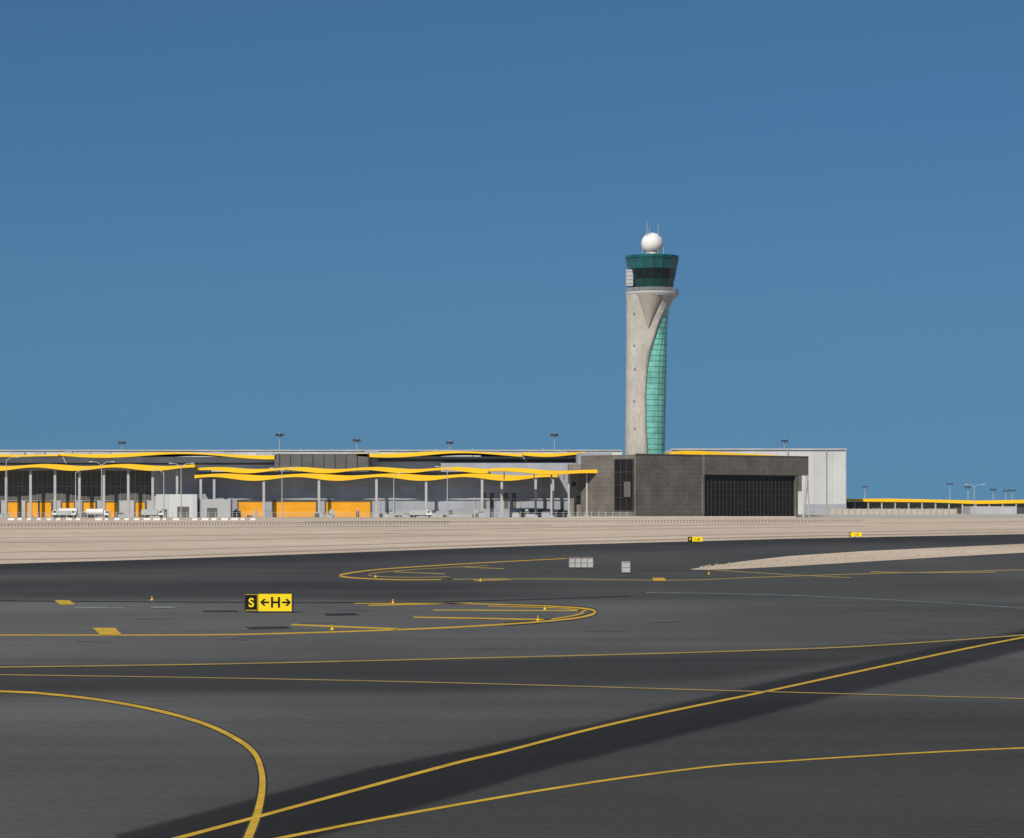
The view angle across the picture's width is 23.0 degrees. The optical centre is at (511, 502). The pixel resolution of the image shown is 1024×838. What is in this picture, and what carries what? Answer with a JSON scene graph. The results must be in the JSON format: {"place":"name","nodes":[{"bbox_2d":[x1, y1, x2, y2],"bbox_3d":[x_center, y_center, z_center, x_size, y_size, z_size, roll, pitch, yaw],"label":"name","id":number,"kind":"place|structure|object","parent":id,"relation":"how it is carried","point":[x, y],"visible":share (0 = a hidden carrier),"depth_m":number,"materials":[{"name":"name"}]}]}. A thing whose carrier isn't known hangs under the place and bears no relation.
{"place":"outdoors","nodes":[
{"label":"outdoors","id":0,"kind":"place"},
{"bbox_2d":[0,526,858,537],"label":"sand track","id":1,"kind":"structure","parent":0,"point":[383,533],"depth_m":448.77,"materials":[{"name":"sand"}]},
{"bbox_2d":[0,518,1023,563],"bbox_3d":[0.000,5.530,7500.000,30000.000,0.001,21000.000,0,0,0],"label":"ground","id":2,"kind":"structure","parent":0,"point":[145,544],"depth_m":435.54,"materials":[{"name":"beige sand"}]},
{"bbox_2d":[8,518,255,519],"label":"concrete barrier row","id":3,"kind":"object","parent":2,"relation":"on","point":[136,519],"visible":1,"depth_m":779.76,"materials":[{"name":"white paint"}]},
{"bbox_2d":[0,535,447,542],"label":"sand track","id":4,"kind":"structure","parent":2,"relation":"on","point":[233,539],"depth_m":375.74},
{"bbox_2d":[0,525,550,528],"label":"sand track","id":5,"kind":"structure","parent":2,"relation":"on","point":[284,526],"depth_m":579.86,"materials":[{"name":"sand"}]},
{"bbox_2d":[0,511,629,517],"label":"security fence","id":6,"kind":"object","parent":2,"relation":"on","point":[312,512],"visible":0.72,"depth_m":887.97,"materials":[{"name":"metal"}]},
{"bbox_2d":[1,520,817,526],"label":"wire fence","id":7,"kind":"object","parent":2,"relation":"on","point":[379,522],"visible":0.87,"depth_m":639.37,"materials":[{"name":"metal"}]},
{"bbox_2d":[0,518,941,532],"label":"sand berm","id":8,"kind":"structure","parent":2,"relation":"on","point":[502,523],"depth_m":640.89,"materials":[{"name":"sand"}]},
{"bbox_2d":[0,534,1023,837],"bbox_3d":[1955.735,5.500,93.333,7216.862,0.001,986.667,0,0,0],"label":"taxiway","id":9,"kind":"structure","parent":2,"relation":"on","point":[90,768],"depth_m":71.46,"materials":[{"name":"grey asphalt"}]},
{"bbox_2d":[55,600,75,604],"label":"painted patch marking","id":10,"kind":"object","parent":9,"relation":"on","point":[64,602],"visible":1,"depth_m":138.12,"materials":[{"name":"yellow paint"}]},
{"bbox_2d":[74,607,125,608],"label":"worn white marking","id":11,"kind":"object","parent":9,"relation":"on","point":[101,607],"visible":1,"depth_m":131.55,"materials":[{"name":"paint"}]},
{"bbox_2d":[93,628,121,634],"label":"painted patch marking","id":12,"kind":"object","parent":9,"relation":"on","point":[107,631],"visible":1,"depth_m":107.03,"materials":[{"name":"yellow paint"}]},
{"bbox_2d":[0,690,265,837],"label":"taxiway line","id":13,"kind":"object","parent":9,"relation":"on","point":[251,829],"visible":1,"depth_m":57.68,"materials":[{"name":"yellow paint"}]},
{"bbox_2d":[0,690,266,837],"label":"taxiway line edge","id":14,"kind":"object","parent":9,"relation":"on","point":[248,823],"visible":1,"depth_m":59.20,"materials":[{"name":"paint"}]},
{"bbox_2d":[150,606,174,607],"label":"worn white marking","id":15,"kind":"object","parent":9,"relation":"on","point":[162,606],"visible":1,"depth_m":132.18,"materials":[{"name":"paint"}]},
{"bbox_2d":[201,610,237,611],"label":"tar patch","id":16,"kind":"object","parent":9,"relation":"on","point":[219,610],"visible":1,"depth_m":128.24,"materials":[{"name":"asphalt"}]},
{"bbox_2d":[244,593,292,612],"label":"taxiway sign","id":17,"kind":"object","parent":9,"relation":"on","point":[264,602],"visible":1,"depth_m":125.71,"materials":[{"name":"metal"}]},
{"bbox_2d":[246,626,292,628],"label":"tar patch","id":18,"kind":"object","parent":9,"relation":"on","point":[276,627],"visible":1,"depth_m":110.80,"materials":[{"name":"asphalt"}]},
{"bbox_2d":[0,603,595,635],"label":"taxiway line","id":19,"kind":"object","parent":9,"relation":"on","point":[593,613],"visible":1,"depth_m":108.15,"materials":[{"name":"paint"}]},
{"bbox_2d":[0,596,629,602],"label":"pavement joint","id":20,"kind":"object","parent":9,"relation":"on","point":[327,602],"visible":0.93,"depth_m":139.82,"materials":[{"name":"asphalt"}]},
{"bbox_2d":[325,613,357,615],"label":"tar patch","id":21,"kind":"object","parent":9,"relation":"on","point":[335,614],"visible":1,"depth_m":123.66,"materials":[{"name":"asphalt"}]},
{"bbox_2d":[291,624,397,629],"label":"hold bar marking","id":22,"kind":"object","parent":9,"relation":"on","point":[343,626],"visible":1,"depth_m":111.64,"materials":[{"name":"yellow paint"}]},
{"bbox_2d":[394,571,444,573],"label":"hold bar marking","id":23,"kind":"object","parent":9,"relation":"on","point":[419,572],"visible":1,"depth_m":197.75,"materials":[{"name":"yellow paint"}]},
{"bbox_2d":[369,602,472,605],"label":"hold bar marking","id":24,"kind":"object","parent":9,"relation":"on","point":[409,604],"visible":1,"depth_m":135.71,"materials":[{"name":"yellow paint"}]},
{"bbox_2d":[368,565,487,577],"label":"taxiway line","id":25,"kind":"object","parent":9,"relation":"on","point":[417,569],"visible":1,"depth_m":200.62,"materials":[{"name":"yellow paint"}]},
{"bbox_2d":[339,558,566,579],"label":"taxiway line","id":26,"kind":"object","parent":9,"relation":"on","point":[421,566],"visible":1,"depth_m":203.56,"materials":[{"name":"yellow paint"}]},
{"bbox_2d":[414,616,543,619],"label":"hold bar marking","id":27,"kind":"object","parent":9,"relation":"on","point":[479,618],"visible":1,"depth_m":119.33,"materials":[{"name":"yellow paint"}]},
{"bbox_2d":[465,567,503,568],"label":"hold bar marking","id":28,"kind":"object","parent":9,"relation":"on","point":[484,567],"visible":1,"depth_m":212.96,"materials":[{"name":"yellow paint"}]},
{"bbox_2d":[472,578,509,580],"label":"painted patch marking","id":29,"kind":"object","parent":9,"relation":"on","point":[492,579],"visible":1,"depth_m":179.38,"materials":[{"name":"yellow paint"}]},
{"bbox_2d":[436,610,586,610],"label":"hold bar marking","id":30,"kind":"object","parent":9,"relation":"on","point":[511,610],"visible":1,"depth_m":128.17,"materials":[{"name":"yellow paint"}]},
{"bbox_2d":[0,634,1023,667],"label":"taxiway line","id":31,"kind":"object","parent":9,"relation":"on","point":[511,656],"visible":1,"depth_m":89.15,"materials":[{"name":"yellow paint"}]},
{"bbox_2d":[0,674,1023,698],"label":"taxiway line","id":32,"kind":"object","parent":9,"relation":"on","point":[512,684],"visible":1,"depth_m":75.98,"materials":[{"name":"yellow paint"}]},
{"bbox_2d":[491,606,583,619],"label":"taxiway line","id":33,"kind":"object","parent":9,"relation":"on","point":[546,607],"visible":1,"depth_m":130.59,"materials":[{"name":"yellow paint"}]},
{"bbox_2d":[504,603,596,625],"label":"taxiway line edge","id":34,"kind":"object","parent":9,"relation":"on","point":[550,619],"visible":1,"depth_m":121.52,"materials":[{"name":"paint"}]},
{"bbox_2d":[569,557,592,568],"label":"sign board back","id":35,"kind":"object","parent":9,"relation":"on","point":[580,562],"visible":1,"depth_m":209.28,"materials":[{"name":"white metal"}]},
{"bbox_2d":[173,637,1023,837],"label":"taxiway line","id":36,"kind":"object","parent":9,"relation":"on","point":[349,791],"visible":1,"depth_m":56.02,"materials":[{"name":"yellow paint"}]},
{"bbox_2d":[621,561,629,573],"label":"equipment cabinet","id":37,"kind":"object","parent":9,"relation":"on","point":[625,566],"visible":1,"depth_m":194.26,"materials":[{"name":"metal"}]},
{"bbox_2d":[276,747,1023,837],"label":"taxiway line","id":38,"kind":"object","parent":9,"relation":"on","point":[375,819],"visible":1,"depth_m":48.74,"materials":[{"name":"yellow paint"}]},
{"bbox_2d":[653,578,665,580],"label":"painted patch marking","id":39,"kind":"object","parent":9,"relation":"on","point":[658,579],"visible":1,"depth_m":179.38,"materials":[{"name":"yellow paint"}]},
{"bbox_2d":[688,537,702,541],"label":"taxiway sign","id":40,"kind":"object","parent":9,"relation":"on","point":[695,539],"visible":1,"depth_m":348.51,"materials":[{"name":"metal"}]},
{"bbox_2d":[448,569,1023,579],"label":"taxiway line","id":41,"kind":"object","parent":9,"relation":"on","point":[770,576],"visible":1,"depth_m":187.06,"materials":[{"name":"yellow paint"}]},
{"bbox_2d":[693,568,850,577],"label":"taxiway line","id":42,"kind":"object","parent":9,"relation":"on","point":[783,574],"visible":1,"depth_m":192.12,"materials":[{"name":"yellow paint"}]},
{"bbox_2d":[646,592,1019,607],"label":"pavement joint","id":43,"kind":"object","parent":9,"relation":"on","point":[826,596],"visible":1,"depth_m":147.26,"materials":[{"name":"white paint"}]},
{"bbox_2d":[694,544,1023,569],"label":"sand island","id":44,"kind":"structure","parent":9,"relation":"on","point":[924,552],"depth_m":255.31,"materials":[{"name":"sand"}]},
{"bbox_2d":[700,545,1021,567],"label":"scattered stones","id":45,"kind":"object","parent":44,"relation":"on","point":[734,564],"visible":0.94,"depth_m":242.51,"materials":[{"name":"stone"}]},
{"bbox_2d":[870,571,995,572],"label":"taxiway line","id":46,"kind":"object","parent":9,"relation":"on","point":[936,572],"visible":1,"depth_m":197.46,"materials":[{"name":"yellow paint"}]},
{"bbox_2d":[849,532,861,536],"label":"taxiway sign","id":47,"kind":"object","parent":2,"relation":"on","point":[855,534],"visible":0.96,"depth_m":400.00,"materials":[{"name":"metal"}]},
{"bbox_2d":[0,514,1023,517],"bbox_3d":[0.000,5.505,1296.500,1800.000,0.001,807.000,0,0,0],"label":"apron pavement","id":48,"kind":"structure","parent":0,"point":[924,516],"depth_m":924.82,"materials":[{"name":"concrete"}]},
{"bbox_2d":[5,456,19,517],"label":"street lamp","id":49,"kind":"object","parent":48,"relation":"on","point":[6,486],"visible":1,"depth_m":904.87,"materials":[{"name":"metal"}]},
{"bbox_2d":[52,508,77,517],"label":"cargo truck","id":50,"kind":"object","parent":48,"relation":"on","point":[64,509],"visible":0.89,"depth_m":903.80,"materials":[{"name":"white paint"}]},
{"bbox_2d":[56,510,76,517],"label":"cargo truck","id":51,"kind":"object","parent":48,"relation":"on","point":[62,515],"visible":0.79,"depth_m":901.80,"materials":[{"name":"metal"}]},
{"bbox_2d":[75,469,88,517],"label":"street lamp","id":52,"kind":"object","parent":48,"relation":"on","point":[75,486],"visible":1,"depth_m":904.84,"materials":[{"name":"metal"}]},
{"bbox_2d":[86,509,109,517],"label":"fuel bowser","id":53,"kind":"object","parent":48,"relation":"on","point":[91,515],"visible":0.88,"depth_m":899.00,"materials":[{"name":"white paint"}]},
{"bbox_2d":[89,461,114,517],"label":"street lamp","id":54,"kind":"object","parent":48,"relation":"on","point":[101,481],"visible":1,"depth_m":904.84,"materials":[{"name":"metal"}]},
{"bbox_2d":[141,509,162,517],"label":"cargo truck","id":55,"kind":"object","parent":48,"relation":"on","point":[147,515],"visible":0.9,"depth_m":906.80,"materials":[{"name":"metal"}]},
{"bbox_2d":[151,469,164,517],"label":"street lamp","id":56,"kind":"object","parent":48,"relation":"on","point":[163,493],"visible":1,"depth_m":904.87,"materials":[{"name":"metal"}]},
{"bbox_2d":[169,463,193,517],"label":"street lamp","id":57,"kind":"object","parent":48,"relation":"on","point":[181,484],"visible":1,"depth_m":904.90,"materials":[{"name":"metal"}]},
{"bbox_2d":[0,500,371,516],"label":"loading doors","id":58,"kind":"structure","parent":48,"relation":"on","point":[288,506],"depth_m":944.75,"materials":[{"name":"metal"}]},
{"bbox_2d":[156,494,231,516],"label":"annex","id":59,"kind":"object","parent":48,"relation":"on","point":[190,502],"visible":0.91,"depth_m":925.00,"materials":[{"name":"metal"}]},
{"bbox_2d":[0,509,549,516],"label":"dock equipment","id":60,"kind":"object","parent":48,"relation":"on","point":[388,514],"visible":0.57,"depth_m":930.47,"materials":[{"name":"metal"}]},
{"bbox_2d":[275,432,283,453],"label":"floodlight mast","id":61,"kind":"object","parent":48,"relation":"on","point":[280,435],"visible":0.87,"depth_m":1179.80,"materials":[{"name":"metal"}]},
{"bbox_2d":[0,471,562,516],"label":"windows","id":62,"kind":"structure","parent":48,"relation":"on","point":[112,485],"depth_m":944.80,"materials":[{"name":"glass"}]},
{"bbox_2d":[13,471,135,499],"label":"window frames","id":63,"kind":"structure","parent":62,"relation":"attached to","point":[86,485],"depth_m":944.60,"materials":[{"name":"metal"}]},
{"bbox_2d":[270,467,294,517],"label":"street lamp","id":64,"kind":"object","parent":48,"relation":"on","point":[281,496],"visible":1,"depth_m":904.93,"materials":[{"name":"metal"}]},
{"bbox_2d":[0,467,567,516],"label":"hall","id":65,"kind":"structure","parent":48,"relation":"on","point":[409,494],"depth_m":945.00,"materials":[{"name":"metal"}]},
{"bbox_2d":[0,454,575,471],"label":"storey","id":66,"kind":"object","parent":65,"relation":"on","point":[345,461],"visible":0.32,"depth_m":985.00,"materials":[{"name":"metal"}]},
{"bbox_2d":[0,454,69,456],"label":"wave roof","id":67,"kind":"structure","parent":66,"relation":"on","point":[47,455],"depth_m":979.00,"materials":[{"name":"metal"}]},
{"bbox_2d":[60,452,275,459],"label":"wave roof","id":68,"kind":"structure","parent":66,"relation":"on","point":[175,454],"depth_m":979.00,"materials":[{"name":"metal"}]},
{"bbox_2d":[0,454,575,471],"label":"clerestory glazing","id":69,"kind":"structure","parent":66,"relation":"on","point":[476,460],"depth_m":986.00,"materials":[{"name":"glass"}]},
{"bbox_2d":[9,447,566,456],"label":"rooftop units","id":70,"kind":"object","parent":66,"relation":"on","point":[257,453],"visible":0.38,"depth_m":1015.20,"materials":[{"name":"metal"}]},
{"bbox_2d":[356,451,520,457],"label":"wave roof","id":71,"kind":"structure","parent":66,"relation":"on","point":[425,454],"depth_m":979.00,"materials":[{"name":"metal"}]},
{"bbox_2d":[523,452,583,456],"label":"wave roof","id":72,"kind":"structure","parent":66,"relation":"on","point":[572,454],"depth_m":980.00,"materials":[{"name":"metal"}]},
{"bbox_2d":[5,469,588,516],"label":"canopy columns","id":73,"kind":"structure","parent":48,"relation":"on","point":[263,515],"depth_m":937.55,"materials":[{"name":"paint"}]},
{"bbox_2d":[0,464,197,470],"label":"dock canopy","id":74,"kind":"object","parent":73,"relation":"attached to","point":[81,468],"visible":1,"depth_m":935.00,"materials":[{"name":"metal"}]},
{"bbox_2d":[196,467,487,472],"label":"dock canopy back","id":75,"kind":"object","parent":73,"relation":"attached to","point":[383,469],"visible":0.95,"depth_m":940.00,"materials":[{"name":"metal"}]},
{"bbox_2d":[195,474,557,480],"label":"dock canopy front","id":76,"kind":"object","parent":73,"relation":"attached to","point":[414,477],"visible":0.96,"depth_m":937.00,"materials":[{"name":"metal"}]},
{"bbox_2d":[393,472,406,517],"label":"street lamp","id":77,"kind":"object","parent":48,"relation":"on","point":[393,494],"visible":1,"depth_m":904.87,"materials":[{"name":"metal"}]},
{"bbox_2d":[409,510,431,517],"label":"cargo truck","id":78,"kind":"object","parent":48,"relation":"on","point":[414,515],"visible":0.9,"depth_m":906.80,"materials":[{"name":"metal"}]},
{"bbox_2d":[0,449,844,513],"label":"walls","id":79,"kind":"structure","parent":48,"relation":"on","point":[835,475],"depth_m":1202.00,"materials":[{"name":"metal"}]},
{"bbox_2d":[353,438,360,449],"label":"floodlight mast","id":80,"kind":"object","parent":79,"relation":"on","point":[357,440],"visible":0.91,"depth_m":1249.85,"materials":[{"name":"metal"}]},
{"bbox_2d":[0,448,846,513],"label":"parapet trim","id":81,"kind":"structure","parent":48,"relation":"on","point":[826,449],"depth_m":1199.40,"materials":[{"name":"metal"}]},
{"bbox_2d":[435,466,460,517],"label":"street lamp","id":82,"kind":"object","parent":48,"relation":"on","point":[447,485],"visible":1,"depth_m":904.85,"materials":[{"name":"metal"}]},
{"bbox_2d":[379,482,520,516],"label":"columns","id":83,"kind":"structure","parent":48,"relation":"on","point":[465,515],"depth_m":944.70,"materials":[{"name":"metal"}]},
{"bbox_2d":[551,432,558,452],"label":"floodlight mast","id":84,"kind":"object","parent":48,"relation":"on","point":[554,435],"visible":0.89,"depth_m":1179.79,"materials":[{"name":"metal"}]},
{"bbox_2d":[568,453,611,515],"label":"side wing","id":85,"kind":"structure","parent":48,"relation":"on","point":[575,491],"depth_m":930.00,"materials":[{"name":"concrete"}]},
{"bbox_2d":[572,482,580,503],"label":"wing windows","id":86,"kind":"structure","parent":85,"relation":"attached to","point":[578,497],"depth_m":929.80,"materials":[{"name":"glass"}]},
{"bbox_2d":[625,228,678,454],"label":"air traffic control tower","id":87,"kind":"structure","parent":48,"relation":"on","point":[649,280],"depth_m":1072.84,"materials":[{"name":"concrete"}]},
{"bbox_2d":[568,516,795,517],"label":"kerb wall","id":88,"kind":"structure","parent":48,"relation":"on","point":[684,516],"depth_m":893.50,"materials":[{"name":"concrete"}]},
{"bbox_2d":[581,454,797,515],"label":"walls","id":89,"kind":"structure","parent":48,"relation":"on","point":[667,485],"depth_m":917.16,"materials":[{"name":"concrete"}]},
{"bbox_2d":[489,468,596,474],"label":"entrance canopy","id":90,"kind":"object","parent":89,"relation":"attached to","point":[537,471],"visible":1,"depth_m":921.00,"materials":[{"name":"metal"}]},
{"bbox_2d":[614,459,633,510],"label":"atrium window","id":91,"kind":"structure","parent":89,"relation":"attached to","point":[623,484],"depth_m":909.48,"materials":[{"name":"glass"}]},
{"bbox_2d":[635,453,808,456],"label":"coping","id":92,"kind":"object","parent":89,"relation":"on","point":[722,455],"visible":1,"depth_m":931.17,"materials":[{"name":"metal"}]},
{"bbox_2d":[705,475,793,515],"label":"curtain wall","id":93,"kind":"structure","parent":89,"relation":"attached to","point":[741,495],"depth_m":941.18,"materials":[{"name":"glass"}]},
{"bbox_2d":[702,455,807,516],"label":"overhang band","id":94,"kind":"object","parent":89,"relation":"attached to","point":[740,465],"visible":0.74,"depth_m":941.92,"materials":[{"name":"concrete"}]},
{"bbox_2d":[802,475,809,516],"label":"support struts","id":95,"kind":"object","parent":48,"relation":"on","point":[806,492],"visible":0.92,"depth_m":959.14,"materials":[{"name":"paint"}]},
{"bbox_2d":[805,504,845,513],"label":"plinth","id":96,"kind":"structure","parent":48,"relation":"on","point":[817,508],"depth_m":1201.50,"materials":[{"name":"concrete"}]},
{"bbox_2d":[828,508,956,514],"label":"perimeter wall","id":97,"kind":"structure","parent":48,"relation":"on","point":[898,511],"depth_m":1150.00,"materials":[{"name":"concrete"}]},
{"bbox_2d":[965,484,984,514],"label":"street lamp","id":98,"kind":"object","parent":48,"relation":"on","point":[974,495],"visible":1,"depth_m":1149.84,"materials":[{"name":"metal"}]},
{"bbox_2d":[963,506,1015,513],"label":"front block","id":99,"kind":"structure","parent":48,"relation":"on","point":[992,509],"depth_m":1180.00,"materials":[{"name":"concrete"}]},
{"bbox_2d":[0,531,1023,559],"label":"sand track","id":100,"kind":"structure","parent":0,"point":[502,544],"depth_m":330.77,"materials":[{"name":"sand"}]},
{"bbox_2d":[0,0,1023,501],"label":"sky","id":101,"kind":"structure","parent":0,"point":[225,224],"materials":[{"name":"blue"}]},
{"bbox_2d":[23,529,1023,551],"bbox_3d":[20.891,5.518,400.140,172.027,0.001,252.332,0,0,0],"label":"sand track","id":102,"kind":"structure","parent":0,"point":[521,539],"depth_m":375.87,"materials":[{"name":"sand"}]},
{"bbox_2d":[392,521,1023,530],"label":"sand track","id":103,"kind":"structure","parent":0,"point":[685,525],"depth_m":604.18,"materials":[{"name":"sand"}]},
{"bbox_2d":[798,476,801,490],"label":"roof base","id":104,"kind":"object","parent":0,"point":[799,483],"visible":0.1,"depth_m":1011.00,"materials":[{"name":"concrete"}]},
{"bbox_2d":[665,451,777,455],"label":"wave roof cap","id":105,"kind":"object","parent":104,"relation":"on","point":[701,452],"visible":0.31,"depth_m":1010.00,"materials":[{"name":"metal"}]},
{"bbox_2d":[846,502,1023,513],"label":"walls","id":106,"kind":"structure","parent":0,"point":[910,505],"depth_m":1240.60,"materials":[{"name":"paint"}]},
{"bbox_2d":[846,499,1023,503],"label":"long yellow roof","id":107,"kind":"structure","parent":106,"relation":"on","point":[946,501],"depth_m":1235.00,"materials":[{"name":"metal"}]}
]}

